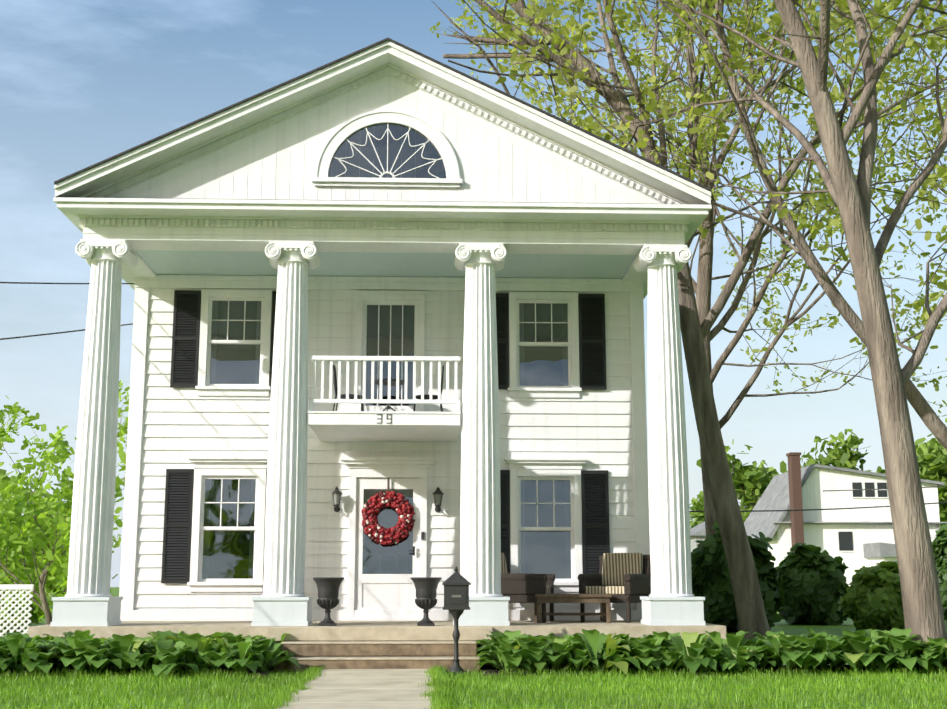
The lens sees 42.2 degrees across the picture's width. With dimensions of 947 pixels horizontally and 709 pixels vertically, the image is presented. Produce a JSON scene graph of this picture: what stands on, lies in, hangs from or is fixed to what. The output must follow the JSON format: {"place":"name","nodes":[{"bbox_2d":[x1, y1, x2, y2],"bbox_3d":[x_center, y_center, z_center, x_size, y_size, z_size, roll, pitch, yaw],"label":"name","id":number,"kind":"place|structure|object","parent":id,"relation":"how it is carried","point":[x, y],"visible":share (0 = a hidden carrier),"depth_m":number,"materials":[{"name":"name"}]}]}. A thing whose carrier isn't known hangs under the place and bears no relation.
{"place":"outdoors","nodes":[
{"label":"outdoors","id":0,"kind":"place"},
{"bbox_2d":[274,669,436,708],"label":"path","id":1,"kind":"structure","parent":0,"point":[365,689],"depth_m":12.36,"materials":[{"name":"concrete"}]},
{"bbox_2d":[0,587,946,708],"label":"lawn","id":2,"kind":"structure","parent":0,"point":[787,628],"depth_m":12.64,"materials":[{"name":"green plant"}]},
{"bbox_2d":[0,469,26,574],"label":"tree","id":3,"kind":"object","parent":2,"relation":"on","point":[4,476],"visible":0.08,"depth_m":76.83,"materials":[{"name":"green plant"}]},
{"bbox_2d":[0,584,33,636],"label":"lattice fence","id":4,"kind":"object","parent":2,"relation":"on","point":[15,587],"visible":0.67,"depth_m":19.76,"materials":[{"name":"white wood"}]},
{"bbox_2d":[0,569,44,633],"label":"low shrub","id":5,"kind":"object","parent":2,"relation":"on","point":[34,618],"visible":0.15,"depth_m":27.06,"materials":[{"name":"green plant"}]},
{"bbox_2d":[23,489,49,575],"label":"tree","id":6,"kind":"object","parent":2,"relation":"on","point":[46,494],"depth_m":97.99,"materials":[{"name":"green plant"}]},
{"bbox_2d":[29,501,66,596],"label":"tree","id":7,"kind":"object","parent":2,"relation":"on","point":[49,589],"depth_m":86.16,"materials":[{"name":"green plant"}]},
{"bbox_2d":[0,396,117,621],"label":"small tree","id":8,"kind":"object","parent":2,"relation":"on","point":[14,409],"depth_m":25.59,"materials":[{"name":"green plant"}]},
{"bbox_2d":[0,380,129,624],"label":"small tree","id":9,"kind":"object","parent":2,"relation":"on","point":[19,498],"depth_m":22.87,"materials":[{"name":"green plant"}]},
{"bbox_2d":[28,38,725,665],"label":"house trim","id":10,"kind":"structure","parent":2,"relation":"on","point":[212,206],"depth_m":17.72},
{"bbox_2d":[313,577,343,625],"bbox_3d":[-1.959,3.327,16.531,0.430,0.640,0.430,0,-11,-2],"label":"urn","id":11,"kind":"object","parent":10,"relation":"on","point":[328,593],"visible":1,"depth_m":16.43,"materials":[{"name":"metal"}]},
{"bbox_2d":[331,487,342,511],"bbox_3d":[-2.108,2.228,18.925,0.190,0.395,0.225,0,-11,-2],"label":"lantern","id":12,"kind":"object","parent":10,"relation":"attached to","point":[336,493],"visible":0.98,"depth_m":18.86,"materials":[{"name":"metal"}]},
{"bbox_2d":[333,365,363,410],"bbox_3d":[-1.918,0.624,18.816,0.491,0.933,0.480,0,-11,-2],"label":"balcony chair","id":13,"kind":"object","parent":10,"relation":"on","point":[343,396],"visible":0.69,"depth_m":18.75,"materials":[{"name":"metal"}]},
{"bbox_2d":[65,239,693,596],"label":"columns","id":14,"kind":"structure","parent":10,"relation":"on","point":[91,536],"depth_m":17.10,"materials":[{"name":"white paint"}]},
{"bbox_2d":[134,288,636,609],"bbox_3d":[-1.505,2.319,24.151,8.060,6.480,10.027,0,-11,-2],"label":"house siding","id":15,"kind":"object","parent":10,"relation":"attached to","point":[593,427],"visible":0.29,"depth_m":19.24,"materials":[{"name":"white wood"}]},
{"bbox_2d":[161,290,609,582],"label":"shutters","id":16,"kind":"object","parent":10,"relation":"attached to","point":[176,552],"visible":0.56,"depth_m":19.23,"materials":[{"name":"black wood"}]},
{"bbox_2d":[202,123,570,578],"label":"window panes","id":17,"kind":"object","parent":10,"relation":"in","point":[228,554],"visible":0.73,"depth_m":19.11,"materials":[{"name":"clear glass"}]},
{"bbox_2d":[370,379,404,410],"bbox_3d":[-1.303,0.753,18.814,0.580,0.685,0.580,0,-11,-2],"label":"balcony table","id":18,"kind":"object","parent":10,"relation":"on","point":[385,382],"visible":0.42,"depth_m":18.82,"materials":[{"name":"metal"}]},
{"bbox_2d":[361,478,414,544],"bbox_3d":[-1.316,2.423,18.966,0.836,1.034,0.150,0,-11,-2],"label":"wreath","id":19,"kind":"object","parent":10,"relation":"attached to","point":[399,531],"visible":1,"depth_m":18.91,"materials":[{"name":"red"}]},
{"bbox_2d":[409,532,424,554],"bbox_3d":[-0.873,2.910,18.890,0.235,0.360,0.065,0,-11,-2],"label":"door hardware","id":20,"kind":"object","parent":10,"relation":"attached to","point":[422,536],"depth_m":18.92,"materials":[{"name":"metal"}]},
{"bbox_2d":[410,577,441,625],"bbox_3d":[-0.640,3.336,16.579,0.430,0.640,0.430,0,-11,-2],"label":"urn","id":21,"kind":"object","parent":10,"relation":"on","point":[426,593],"visible":1,"depth_m":16.48,"materials":[{"name":"metal"}]},
{"bbox_2d":[413,365,443,411],"bbox_3d":[-0.689,0.633,18.860,0.491,0.931,0.480,0,-11,-2],"label":"balcony chair","id":22,"kind":"object","parent":10,"relation":"on","point":[427,397],"visible":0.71,"depth_m":18.75,"materials":[{"name":"metal"}]},
{"bbox_2d":[432,487,443,511],"bbox_3d":[-0.549,2.238,18.981,0.190,0.395,0.225,0,-11,-2],"label":"lantern","id":23,"kind":"object","parent":10,"relation":"attached to","point":[438,494],"visible":1,"depth_m":18.92,"materials":[{"name":"metal"}]},
{"bbox_2d":[0,282,946,511],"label":"wires","id":24,"kind":"object","parent":10,"relation":"attached to","point":[690,511],"visible":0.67,"depth_m":36.03,"materials":[{"name":"metal"}]},
{"bbox_2d":[501,553,554,622],"bbox_3d":[0.672,3.445,18.198,0.963,1.015,0.850,-2,-11,13],"label":"wicker chair","id":25,"kind":"object","parent":10,"relation":"on","point":[520,587],"visible":0.54,"depth_m":17.79,"materials":[{"name":"brown wicker"}]},
{"bbox_2d":[534,594,611,622],"bbox_3d":[1.433,3.691,17.862,1.100,0.410,0.560,0,-11,-2],"label":"porch table","id":26,"kind":"object","parent":10,"relation":"on","point":[604,599],"visible":0.94,"depth_m":17.64,"materials":[{"name":"brown wood"}]},
{"bbox_2d":[578,553,650,622],"bbox_3d":[2.124,3.470,18.330,0.850,1.015,0.963,-6,-12,27],"label":"wicker chair","id":27,"kind":"object","parent":10,"relation":"on","point":[623,578],"visible":0.79,"depth_m":18.41,"materials":[{"name":"brown wicker"}]},
{"bbox_2d":[267,627,492,672],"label":"steps","id":28,"kind":"structure","parent":2,"relation":"on","point":[437,643],"depth_m":15.80,"materials":[{"name":"stone"}]},
{"bbox_2d":[442,566,470,674],"bbox_3d":[-0.215,3.310,15.327,0.350,1.315,0.260,0,-11,-2],"label":"mailbox post","id":29,"kind":"object","parent":2,"relation":"on","point":[456,584],"visible":0.98,"depth_m":15.28,"materials":[{"name":"metal"}]},
{"bbox_2d":[0,665,943,677],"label":"bed soil","id":30,"kind":"structure","parent":2,"relation":"on","point":[491,669],"depth_m":15.19,"materials":[{"name":"brown soil"}]},
{"bbox_2d":[0,628,946,675],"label":"hostas","id":31,"kind":"object","parent":30,"relation":"on","point":[166,652],"visible":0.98,"depth_m":14.93,"materials":[{"name":"green plant"}]},
{"bbox_2d":[690,516,697,528],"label":"tree","id":32,"kind":"object","parent":2,"relation":"on","point":[694,522],"depth_m":118.65,"materials":[{"name":"green plant"}]},
{"bbox_2d":[689,491,704,525],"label":"tree","id":33,"kind":"object","parent":2,"relation":"on","point":[698,505],"visible":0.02,"depth_m":114.51,"materials":[{"name":"green plant"}]},
{"bbox_2d":[690,503,754,565],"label":"house","id":34,"kind":"structure","parent":2,"relation":"on","point":[697,532],"depth_m":94.41,"materials":[{"name":"grey"}]},
{"bbox_2d":[691,521,786,632],"bbox_3d":[5.976,5.120,27.991,2.366,2.750,2.015,0,-11,-2],"label":"shrub","id":35,"kind":"object","parent":2,"relation":"on","point":[711,582],"depth_m":27.55,"materials":[{"name":"green plant"}]},
{"bbox_2d":[696,439,786,521],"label":"tree","id":36,"kind":"object","parent":2,"relation":"on","point":[746,477],"depth_m":93.77,"materials":[{"name":"green plant"}]},
{"bbox_2d":[569,0,946,670],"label":"tree","id":37,"kind":"object","parent":2,"relation":"on","point":[918,576],"depth_m":16.93,"materials":[{"name":"plant"}]},
{"bbox_2d":[480,0,946,449],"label":"leaning tree","id":38,"kind":"object","parent":37,"relation":"attached to","point":[929,417],"depth_m":20.61,"materials":[{"name":"green plant"}]},
{"bbox_2d":[831,0,946,284],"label":"tree","id":39,"kind":"object","parent":37,"relation":"attached to","point":[926,112],"depth_m":32.19,"materials":[{"name":"green plant"}]},
{"bbox_2d":[774,542,852,625],"bbox_3d":[8.986,6.224,32.945,2.487,2.342,1.975,0,-11,-2],"label":"shrub","id":40,"kind":"object","parent":2,"relation":"on","point":[815,584],"visible":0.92,"depth_m":32.42,"materials":[{"name":"green plant"}]},
{"bbox_2d":[787,447,856,471],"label":"tree","id":41,"kind":"object","parent":2,"relation":"on","point":[811,461],"depth_m":103.79,"materials":[{"name":"green plant"}]},
{"bbox_2d":[807,429,885,473],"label":"tree","id":42,"kind":"object","parent":2,"relation":"on","point":[847,445],"depth_m":102.65,"materials":[{"name":"green plant"}]},
{"bbox_2d":[837,560,904,631],"bbox_3d":[9.460,5.557,28.026,2.305,1.729,1.901,0,-11,-2],"label":"round shrub","id":43,"kind":"object","parent":2,"relation":"on","point":[871,599],"visible":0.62,"depth_m":27.59,"materials":[{"name":"green plant"}]},
{"bbox_2d":[915,437,946,525],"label":"tree","id":44,"kind":"object","parent":2,"relation":"on","point":[932,465],"depth_m":97.86,"materials":[{"name":"green plant"}]},
{"bbox_2d":[922,418,946,527],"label":"tree","id":45,"kind":"object","parent":2,"relation":"on","point":[939,444],"depth_m":108.57,"materials":[{"name":"green plant"}]},
{"bbox_2d":[932,523,946,619],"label":"shrub","id":46,"kind":"object","parent":2,"relation":"on","point":[939,544],"visible":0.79,"depth_m":37.03,"materials":[{"name":"green plant"}]},
{"bbox_2d":[0,0,946,586],"label":"sky","id":47,"kind":"structure","parent":0,"point":[84,83],"materials":[{"name":"blue"}]},
{"bbox_2d":[431,0,946,638],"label":"tree","id":48,"kind":"object","parent":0,"point":[749,606],"depth_m":23.19,"materials":[{"name":"brown plant"}]},
{"bbox_2d":[427,0,946,537],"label":"tree","id":49,"kind":"object","parent":48,"relation":"attached to","point":[765,146],"depth_m":33.64,"materials":[{"name":"green plant"}]},
{"bbox_2d":[744,452,946,585],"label":"neighbour house","id":50,"kind":"structure","parent":0,"point":[859,538],"depth_m":71.55,"materials":[{"name":"grey"}]}
]}

